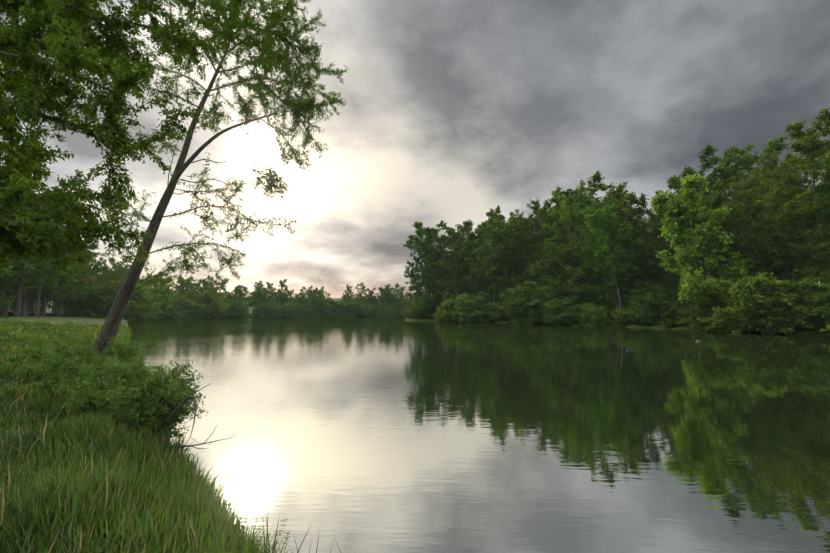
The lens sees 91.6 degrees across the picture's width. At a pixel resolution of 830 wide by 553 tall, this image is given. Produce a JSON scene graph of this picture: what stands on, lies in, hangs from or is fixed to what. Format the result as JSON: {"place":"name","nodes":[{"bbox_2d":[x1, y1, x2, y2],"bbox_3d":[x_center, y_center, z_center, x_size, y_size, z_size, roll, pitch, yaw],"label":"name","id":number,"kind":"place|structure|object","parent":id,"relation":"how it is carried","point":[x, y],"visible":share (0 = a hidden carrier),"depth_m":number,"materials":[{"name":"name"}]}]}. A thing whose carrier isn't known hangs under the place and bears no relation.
{"place":"outdoors","nodes":[
{"label":"outdoors","id":0,"kind":"place"},
{"bbox_2d":[0,296,829,550],"bbox_3d":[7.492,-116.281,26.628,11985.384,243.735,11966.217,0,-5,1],"label":"ground","id":1,"kind":"structure","parent":0,"point":[66,319],"depth_m":58.38,"materials":[{"name":"plant"}]},
{"bbox_2d":[0,250,15,309],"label":"park tree","id":2,"kind":"object","parent":1,"relation":"on","point":[7,281],"visible":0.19,"depth_m":58.51,"materials":[{"name":"green plant"}]},
{"bbox_2d":[0,165,48,281],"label":"park tree","id":3,"kind":"object","parent":1,"relation":"on","point":[5,271],"visible":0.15,"depth_m":53.92,"materials":[{"name":"green plant"}]},
{"bbox_2d":[0,263,48,305],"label":"park tree","id":4,"kind":"object","parent":1,"relation":"on","point":[11,298],"visible":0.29,"depth_m":69.36,"materials":[{"name":"green plant"}]},
{"bbox_2d":[3,187,50,292],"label":"park tree","id":5,"kind":"object","parent":1,"relation":"on","point":[30,271],"visible":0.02,"depth_m":72.27,"materials":[{"name":"green plant"}]},
{"bbox_2d":[0,210,67,315],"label":"park tree","id":6,"kind":"object","parent":1,"relation":"on","point":[6,311],"visible":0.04,"depth_m":74.81,"materials":[{"name":"green plant"}]},
{"bbox_2d":[2,258,77,315],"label":"park tree","id":7,"kind":"object","parent":1,"relation":"on","point":[23,307],"visible":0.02,"depth_m":87.74,"materials":[{"name":"green plant"}]},
{"bbox_2d":[0,169,88,316],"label":"park tree","id":8,"kind":"object","parent":1,"relation":"on","point":[50,273],"visible":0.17,"depth_m":63.32,"materials":[{"name":"green plant"}]},
{"bbox_2d":[30,209,73,316],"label":"park tree","id":9,"kind":"object","parent":1,"relation":"on","point":[36,313],"visible":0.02,"depth_m":81.50,"materials":[{"name":"green plant"}]},
{"bbox_2d":[6,237,99,315],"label":"park tree","id":10,"kind":"object","parent":1,"relation":"on","point":[29,301],"visible":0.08,"depth_m":100.93,"materials":[{"name":"green plant"}]},
{"bbox_2d":[29,252,94,316],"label":"park tree","id":11,"kind":"object","parent":1,"relation":"on","point":[82,282],"depth_m":95.75,"materials":[{"name":"green plant"}]},
{"bbox_2d":[38,240,99,315],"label":"park tree","id":12,"kind":"object","parent":1,"relation":"on","point":[83,290],"visible":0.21,"depth_m":103.50,"materials":[{"name":"green plant"}]},
{"bbox_2d":[47,284,94,315],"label":"shrub","id":13,"kind":"object","parent":1,"relation":"on","point":[69,306],"visible":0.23,"depth_m":121.30,"materials":[{"name":"green plant"}]},
{"bbox_2d":[55,276,137,317],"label":"shrub","id":14,"kind":"object","parent":1,"relation":"on","point":[91,300],"visible":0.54,"depth_m":119.28,"materials":[{"name":"green plant"}]},
{"bbox_2d":[81,252,117,285],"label":"tree","id":15,"kind":"object","parent":1,"relation":"on","point":[94,255],"visible":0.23,"depth_m":130.84,"materials":[{"name":"green plant"}]},
{"bbox_2d":[92,255,132,280],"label":"tree","id":16,"kind":"object","parent":1,"relation":"on","point":[122,269],"visible":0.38,"depth_m":158.60,"materials":[{"name":"green plant"}]},
{"bbox_2d":[0,0,236,276],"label":"overhanging tree","id":17,"kind":"object","parent":1,"relation":"on","point":[67,29],"visible":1,"depth_m":9.51,"materials":[{"name":"green plant"}]},
{"bbox_2d":[104,302,139,320],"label":"shrub","id":18,"kind":"object","parent":1,"relation":"on","point":[127,312],"visible":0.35,"depth_m":119.93,"materials":[{"name":"green plant"}]},
{"bbox_2d":[14,326,232,462],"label":"bank shrubs","id":19,"kind":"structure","parent":1,"relation":"on","point":[129,381],"depth_m":5.87,"materials":[{"name":"green plant"}]},
{"bbox_2d":[105,280,159,312],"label":"shrub","id":20,"kind":"object","parent":1,"relation":"on","point":[144,293],"visible":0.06,"depth_m":132.57,"materials":[{"name":"green plant"}]},
{"bbox_2d":[125,300,152,320],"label":"shrub","id":21,"kind":"object","parent":1,"relation":"on","point":[143,312],"visible":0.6,"depth_m":123.67,"materials":[{"name":"green plant"}]},
{"bbox_2d":[130,290,162,319],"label":"shrub","id":22,"kind":"object","parent":1,"relation":"on","point":[135,293],"visible":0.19,"depth_m":133.03,"materials":[{"name":"green plant"}]},
{"bbox_2d":[143,283,188,318],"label":"shrub","id":23,"kind":"object","parent":1,"relation":"on","point":[156,291],"visible":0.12,"depth_m":166.63,"materials":[{"name":"green plant"}]},
{"bbox_2d":[0,318,355,552],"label":"bank grass","id":24,"kind":"structure","parent":1,"relation":"on","point":[77,482],"depth_m":3.51,"materials":[{"name":"green plant"}]},
{"bbox_2d":[91,0,347,354],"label":"leaning tree","id":25,"kind":"object","parent":24,"relation":"on","point":[267,61],"visible":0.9,"depth_m":14.95,"materials":[{"name":"green plant"}]},
{"bbox_2d":[166,293,197,318],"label":"shrub","id":26,"kind":"object","parent":1,"relation":"on","point":[177,304],"visible":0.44,"depth_m":180.68,"materials":[{"name":"green plant"}]},
{"bbox_2d":[170,275,193,299],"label":"tree","id":27,"kind":"object","parent":1,"relation":"on","point":[188,285],"visible":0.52,"depth_m":197.89,"materials":[{"name":"green plant"}]},
{"bbox_2d":[177,291,214,316],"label":"shrub","id":28,"kind":"object","parent":1,"relation":"on","point":[199,298],"visible":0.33,"depth_m":199.22,"materials":[{"name":"green plant"}]},
{"bbox_2d":[192,289,229,317],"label":"shrub","id":29,"kind":"object","parent":1,"relation":"on","point":[220,309],"visible":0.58,"depth_m":206.07,"materials":[{"name":"green plant"}]},
{"bbox_2d":[208,273,230,298],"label":"tree","id":30,"kind":"object","parent":1,"relation":"on","point":[222,285],"visible":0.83,"depth_m":229.94,"materials":[{"name":"green plant"}]},
{"bbox_2d":[233,304,249,317],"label":"shrub","id":31,"kind":"object","parent":1,"relation":"on","point":[242,313],"visible":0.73,"depth_m":222.57,"materials":[{"name":"green plant"}]},
{"bbox_2d":[236,285,252,303],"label":"tree","id":32,"kind":"object","parent":1,"relation":"on","point":[240,290],"visible":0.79,"depth_m":236.27,"materials":[{"name":"green plant"}]},
{"bbox_2d":[312,299,339,316],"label":"shrub","id":33,"kind":"object","parent":1,"relation":"on","point":[328,309],"visible":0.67,"depth_m":266.90,"materials":[{"name":"green plant"}]},
{"bbox_2d":[348,299,367,316],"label":"shrub","id":34,"kind":"object","parent":1,"relation":"on","point":[360,306],"visible":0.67,"depth_m":283.36,"materials":[{"name":"green plant"}]},
{"bbox_2d":[353,282,369,301],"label":"tree","id":35,"kind":"object","parent":1,"relation":"on","point":[363,287],"visible":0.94,"depth_m":292.66,"materials":[{"name":"green plant"}]},
{"bbox_2d":[368,304,390,316],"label":"shrub","id":36,"kind":"object","parent":1,"relation":"on","point":[380,313],"visible":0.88,"depth_m":283.48,"materials":[{"name":"green plant"}]},
{"bbox_2d":[391,282,406,302],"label":"tree","id":37,"kind":"object","parent":1,"relation":"on","point":[397,293],"visible":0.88,"depth_m":295.65,"materials":[{"name":"green plant"}]},
{"bbox_2d":[403,229,441,294],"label":"tree","id":38,"kind":"object","parent":1,"relation":"on","point":[411,273],"visible":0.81,"depth_m":122.53,"materials":[{"name":"green plant"}]},
{"bbox_2d":[405,274,446,304],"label":"tree","id":39,"kind":"object","parent":1,"relation":"on","point":[409,295],"visible":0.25,"depth_m":127.19,"materials":[{"name":"green plant"}]},
{"bbox_2d":[405,221,447,297],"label":"tree","id":40,"kind":"object","parent":1,"relation":"on","point":[417,225],"visible":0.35,"depth_m":132.43,"materials":[{"name":"green plant"}]},
{"bbox_2d":[409,294,445,318],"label":"shrub","id":41,"kind":"object","parent":1,"relation":"on","point":[426,310],"visible":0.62,"depth_m":117.35,"materials":[{"name":"green plant"}]},
{"bbox_2d":[413,267,456,312],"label":"tree","id":42,"kind":"object","parent":1,"relation":"on","point":[421,284],"visible":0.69,"depth_m":116.33,"materials":[{"name":"green plant"}]},
{"bbox_2d":[414,227,462,300],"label":"tree","id":43,"kind":"object","parent":1,"relation":"on","point":[439,241],"visible":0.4,"depth_m":121.16,"materials":[{"name":"green plant"}]},
{"bbox_2d":[437,251,470,298],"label":"tree","id":44,"kind":"object","parent":1,"relation":"on","point":[458,264],"visible":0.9,"depth_m":109.78,"materials":[{"name":"green plant"}]},
{"bbox_2d":[429,219,482,302],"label":"tree","id":45,"kind":"object","parent":1,"relation":"on","point":[457,246],"visible":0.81,"depth_m":113.61,"materials":[{"name":"green plant"}]},
{"bbox_2d":[435,295,476,321],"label":"shrub","id":46,"kind":"object","parent":1,"relation":"on","point":[444,313],"visible":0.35,"depth_m":99.03,"materials":[{"name":"green plant"}]},
{"bbox_2d":[435,220,480,293],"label":"tree","id":47,"kind":"object","parent":1,"relation":"on","point":[463,234],"visible":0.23,"depth_m":139.77,"materials":[{"name":"green plant"}]},
{"bbox_2d":[448,291,494,322],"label":"shrub","id":48,"kind":"object","parent":1,"relation":"on","point":[469,310],"visible":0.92,"depth_m":92.90,"materials":[{"name":"green plant"}]},
{"bbox_2d":[452,220,504,292],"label":"tree","id":49,"kind":"object","parent":1,"relation":"on","point":[482,242],"visible":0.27,"depth_m":111.69,"materials":[{"name":"green plant"}]},
{"bbox_2d":[478,301,507,322],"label":"shrub","id":50,"kind":"object","parent":1,"relation":"on","point":[497,316],"visible":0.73,"depth_m":91.35,"materials":[{"name":"green plant"}]},
{"bbox_2d":[469,205,519,302],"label":"tree","id":51,"kind":"object","parent":1,"relation":"on","point":[490,240],"visible":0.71,"depth_m":99.04,"materials":[{"name":"green plant"}]},
{"bbox_2d":[463,214,535,301],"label":"tree","id":52,"kind":"object","parent":1,"relation":"on","point":[470,280],"visible":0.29,"depth_m":103.92,"materials":[{"name":"green plant"}]},
{"bbox_2d":[485,228,541,303],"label":"tree","id":53,"kind":"object","parent":1,"relation":"on","point":[510,245],"visible":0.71,"depth_m":95.82,"materials":[{"name":"green plant"}]},
{"bbox_2d":[510,309,538,323],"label":"shrub","id":54,"kind":"object","parent":1,"relation":"on","point":[526,317],"visible":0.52,"depth_m":80.47,"materials":[{"name":"green plant"}]},
{"bbox_2d":[494,282,557,322],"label":"shrub","id":55,"kind":"object","parent":1,"relation":"on","point":[511,292],"visible":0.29,"depth_m":83.51,"materials":[{"name":"green plant"}]},
{"bbox_2d":[507,198,565,281],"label":"tree","id":56,"kind":"object","parent":1,"relation":"on","point":[526,224],"visible":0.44,"depth_m":101.01,"materials":[{"name":"green plant"}]},
{"bbox_2d":[504,275,576,323],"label":"shrub","id":57,"kind":"object","parent":1,"relation":"on","point":[541,299],"visible":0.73,"depth_m":78.81,"materials":[{"name":"green plant"}]},
{"bbox_2d":[519,209,566,281],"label":"tree","id":58,"kind":"object","parent":1,"relation":"on","point":[545,237],"visible":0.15,"depth_m":103.14,"materials":[{"name":"green plant"}]},
{"bbox_2d":[542,297,578,324],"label":"shrub","id":59,"kind":"object","parent":1,"relation":"on","point":[555,315],"visible":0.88,"depth_m":72.06,"materials":[{"name":"green plant"}]},
{"bbox_2d":[527,179,597,296],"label":"tree","id":60,"kind":"object","parent":1,"relation":"on","point":[546,260],"visible":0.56,"depth_m":83.17,"materials":[{"name":"green plant"}]},
{"bbox_2d":[541,188,597,290],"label":"tree","id":61,"kind":"object","parent":1,"relation":"on","point":[567,194],"visible":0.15,"depth_m":89.22,"materials":[{"name":"green plant"}]},
{"bbox_2d":[560,232,592,288],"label":"tree","id":62,"kind":"object","parent":1,"relation":"on","point":[564,274],"visible":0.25,"depth_m":83.57,"materials":[{"name":"green plant"}]},
{"bbox_2d":[560,283,608,316],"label":"shrub","id":63,"kind":"object","parent":1,"relation":"on","point":[586,298],"visible":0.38,"depth_m":76.47,"materials":[{"name":"green plant"}]},
{"bbox_2d":[556,171,617,244],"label":"tree","id":64,"kind":"object","parent":1,"relation":"on","point":[596,177],"visible":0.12,"depth_m":93.36,"materials":[{"name":"green plant"}]},
{"bbox_2d":[568,302,608,322],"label":"shrub","id":65,"kind":"object","parent":1,"relation":"on","point":[580,309],"visible":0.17,"depth_m":70.33,"materials":[{"name":"green plant"}]},
{"bbox_2d":[572,304,614,326],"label":"shrub","id":66,"kind":"object","parent":1,"relation":"on","point":[593,318],"visible":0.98,"depth_m":65.37,"materials":[{"name":"green plant"}]},
{"bbox_2d":[540,182,659,292],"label":"tree","id":67,"kind":"object","parent":1,"relation":"on","point":[617,194],"visible":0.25,"depth_m":76.52,"materials":[{"name":"green plant"}]},
{"bbox_2d":[575,210,639,316],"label":"tree","id":68,"kind":"object","parent":1,"relation":"on","point":[595,281],"depth_m":80.41,"materials":[{"name":"green plant"}]},
{"bbox_2d":[572,201,646,309],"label":"tree","id":69,"kind":"object","parent":1,"relation":"on","point":[598,229],"visible":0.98,"depth_m":68.62,"materials":[{"name":"green plant"}]},
{"bbox_2d":[578,229,646,314],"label":"tree","id":70,"kind":"object","parent":1,"relation":"on","point":[622,281],"visible":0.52,"depth_m":71.72,"materials":[{"name":"green plant"}]},
{"bbox_2d":[594,286,632,317],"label":"shrub","id":71,"kind":"object","parent":1,"relation":"on","point":[610,305],"visible":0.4,"depth_m":73.91,"materials":[{"name":"green plant"}]},
{"bbox_2d":[582,223,652,301],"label":"tree","id":72,"kind":"object","parent":1,"relation":"on","point":[642,277],"visible":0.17,"depth_m":71.99,"materials":[{"name":"green plant"}]},
{"bbox_2d":[610,307,640,326],"bbox_3d":[32.463,6.397,62.230,4.502,3.342,4.681,3,-4,40],"label":"shrub","id":73,"kind":"object","parent":1,"relation":"on","point":[619,318],"visible":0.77,"depth_m":61.77,"materials":[{"name":"green plant"}]},
{"bbox_2d":[611,235,678,297],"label":"tree","id":74,"kind":"object","parent":1,"relation":"on","point":[647,241],"visible":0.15,"depth_m":72.36,"materials":[{"name":"green plant"}]},
{"bbox_2d":[614,191,680,288],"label":"tree","id":75,"kind":"object","parent":1,"relation":"on","point":[655,248],"visible":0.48,"depth_m":71.13,"materials":[{"name":"green plant"}]},
{"bbox_2d":[626,287,676,319],"bbox_3d":[37.609,4.962,64.250,8.123,6.927,8.956,-4,-15,45],"label":"shrub","id":76,"kind":"object","parent":1,"relation":"on","point":[642,294],"visible":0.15,"depth_m":63.34,"materials":[{"name":"green plant"}]},
{"bbox_2d":[623,292,684,325],"bbox_3d":[34.932,5.206,57.701,7.765,5.929,7.664,0,-5,4],"label":"shrub","id":77,"kind":"object","parent":1,"relation":"on","point":[650,313],"visible":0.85,"depth_m":57.30,"materials":[{"name":"green plant"}]},
{"bbox_2d":[629,282,686,310],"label":"shrub","id":78,"kind":"object","parent":1,"relation":"on","point":[656,285],"visible":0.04,"depth_m":65.88,"materials":[{"name":"green plant"}]},
{"bbox_2d":[659,305,699,328],"bbox_3d":[35.129,5.571,54.157,5.089,3.633,4.894,-7,-5,13],"label":"shrub","id":79,"kind":"object","parent":1,"relation":"on","point":[671,316],"visible":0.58,"depth_m":53.61,"materials":[{"name":"green plant"}]},
{"bbox_2d":[630,236,730,300],"bbox_3d":[40.557,-0.666,62.348,13.440,14.973,11.058,5,-4,-16],"label":"tree","id":80,"kind":"object","parent":1,"relation":"on","point":[637,291],"visible":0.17,"depth_m":63.25,"materials":[{"name":"green plant"}]},
{"bbox_2d":[642,218,719,315],"bbox_3d":[38.920,-0.754,57.955,10.872,14.761,8.945,-3,-6,17],"label":"tree","id":81,"kind":"object","parent":1,"relation":"on","point":[657,290],"visible":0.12,"depth_m":59.43,"materials":[{"name":"green plant"}]},
{"bbox_2d":[652,175,709,308],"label":"tree","id":82,"kind":"object","parent":1,"relation":"on","point":[675,186],"visible":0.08,"depth_m":74.10,"materials":[{"name":"green plant"}]},
{"bbox_2d":[646,173,755,307],"bbox_3d":[35.361,-2.938,50.604,11.318,19.259,9.308,3,-6,-33],"label":"bright tree","id":83,"kind":"object","parent":1,"relation":"on","point":[681,212],"visible":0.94,"depth_m":49.45,"materials":[{"name":"green plant"}]},
{"bbox_2d":[672,143,743,211],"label":"tree","id":84,"kind":"object","parent":1,"relation":"on","point":[709,150],"visible":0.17,"depth_m":79.23,"materials":[{"name":"green plant"}]},
{"bbox_2d":[675,281,742,330],"bbox_3d":[36.010,3.998,48.495,9.267,7.085,7.999,5,-7,-41],"label":"shrub","id":85,"kind":"object","parent":1,"relation":"on","point":[704,311],"visible":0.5,"depth_m":47.97,"materials":[{"name":"green plant"}]},
{"bbox_2d":[675,228,760,296],"bbox_3d":[41.741,-0.517,53.686,9.326,13.232,11.335,0,-5,-8],"label":"tree","id":86,"kind":"object","parent":1,"relation":"on","point":[720,260],"depth_m":54.99,"materials":[{"name":"green plant"}]},
{"bbox_2d":[672,169,764,277],"bbox_3d":[46.656,-4.390,62.247,12.326,21.866,11.074,-3,-6,30],"label":"tree","id":87,"kind":"object","parent":1,"relation":"on","point":[756,181],"visible":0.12,"depth_m":59.73,"materials":[{"name":"green plant"}]},
{"bbox_2d":[665,197,779,282],"bbox_3d":[44.046,-2.917,56.887,15.448,18.397,12.710,1,-5,-34],"label":"tree","id":88,"kind":"object","parent":1,"relation":"on","point":[756,270],"visible":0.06,"depth_m":54.63,"materials":[{"name":"green plant"}]},
{"bbox_2d":[665,190,788,298],"bbox_3d":[40.032,-2.781,54.156,10.760,17.938,12.757,0,-5,4],"label":"tree","id":89,"kind":"object","parent":1,"relation":"on","point":[716,200],"visible":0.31,"depth_m":50.87,"materials":[{"name":"green plant"}]},
{"bbox_2d":[702,132,814,269],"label":"tree","id":90,"kind":"object","parent":1,"relation":"on","point":[742,158],"visible":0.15,"depth_m":75.51,"materials":[{"name":"green plant"}]},
{"bbox_2d":[697,271,824,334],"bbox_3d":[36.362,3.057,41.925,10.041,7.452,10.440,3,-14,-17],"label":"shrub","id":91,"kind":"object","parent":1,"relation":"on","point":[755,294],"visible":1,"depth_m":40.46,"materials":[{"name":"green plant"}]},
{"bbox_2d":[756,194,782,250],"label":"tree","id":92,"kind":"object","parent":1,"relation":"on","point":[766,211],"visible":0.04,"depth_m":63.53,"materials":[{"name":"green plant"}]},
{"bbox_2d":[731,166,812,233],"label":"tree","id":93,"kind":"object","parent":1,"relation":"on","point":[770,177],"visible":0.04,"depth_m":73.81,"materials":[{"name":"green plant"}]},
{"bbox_2d":[727,150,822,250],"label":"tree","id":94,"kind":"object","parent":1,"relation":"on","point":[771,164],"visible":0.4,"depth_m":65.39,"materials":[{"name":"green plant"}]},
{"bbox_2d":[735,222,824,292],"bbox_3d":[45.095,-1.287,48.552,8.810,13.670,10.708,4,-9,7],"label":"tree","id":95,"kind":"object","parent":1,"relation":"on","point":[778,263],"visible":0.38,"depth_m":48.74,"materials":[{"name":"green plant"}]},
{"bbox_2d":[749,283,829,333],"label":"shrub","id":96,"kind":"object","parent":1,"relation":"on","point":[803,295],"visible":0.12,"depth_m":40.09,"materials":[{"name":"green plant"}]},
{"bbox_2d":[750,210,829,293],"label":"tree","id":97,"kind":"object","parent":1,"relation":"on","point":[796,241],"visible":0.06,"depth_m":51.10,"materials":[{"name":"green plant"}]},
{"bbox_2d":[761,107,829,304],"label":"tree","id":98,"kind":"object","parent":1,"relation":"on","point":[814,147],"visible":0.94,"depth_m":45.94,"materials":[{"name":"green plant"}]},
{"bbox_2d":[774,190,829,289],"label":"tree","id":99,"kind":"object","parent":1,"relation":"on","point":[811,209],"visible":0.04,"depth_m":50.72,"materials":[{"name":"green plant"}]},
{"bbox_2d":[783,299,829,329],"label":"shrub","id":100,"kind":"object","parent":1,"relation":"on","point":[822,322],"visible":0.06,"depth_m":40.23,"materials":[{"name":"green plant"}]},
{"bbox_2d":[787,229,829,299],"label":"tree","id":101,"kind":"object","parent":1,"relation":"on","point":[813,255],"visible":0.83,"depth_m":41.53,"materials":[{"name":"green plant"}]},
{"bbox_2d":[801,179,829,281],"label":"tree","id":102,"kind":"object","parent":1,"relation":"on","point":[822,188],"visible":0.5,"depth_m":46.08,"materials":[{"name":"green plant"}]},
{"bbox_2d":[808,150,829,184],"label":"tree","id":103,"kind":"object","parent":1,"relation":"on","point":[825,159],"visible":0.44,"depth_m":60.29,"materials":[{"name":"green plant"}]},
{"bbox_2d":[809,283,829,331],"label":"shrub","id":104,"kind":"object","parent":1,"relation":"on","point":[826,310],"visible":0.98,"depth_m":36.11,"materials":[{"name":"green plant"}]},
{"bbox_2d":[0,0,829,297],"label":"sky","id":105,"kind":"structure","parent":0,"point":[455,111],"materials":[{"name":"grey"}]},
{"bbox_2d":[128,317,829,552],"bbox_3d":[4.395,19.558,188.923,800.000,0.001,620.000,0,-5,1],"label":"lake water","id":106,"kind":"structure","parent":0,"point":[377,434],"depth_m":6.86,"materials":[{"name":"grey liquid"}]},
{"bbox_2d":[179,302,202,317],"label":"shrub","id":107,"kind":"object","parent":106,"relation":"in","point":[192,308],"visible":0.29,"depth_m":187.70,"materials":[{"name":"green plant"}]},
{"bbox_2d":[186,301,207,317],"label":"shrub","id":108,"kind":"object","parent":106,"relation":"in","point":[200,307],"visible":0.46,"depth_m":192.19,"materials":[{"name":"green plant"}]},
{"bbox_2d":[248,302,275,316],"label":"shrub","id":109,"kind":"object","parent":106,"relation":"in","point":[263,309],"visible":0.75,"depth_m":237.93,"materials":[{"name":"green plant"}]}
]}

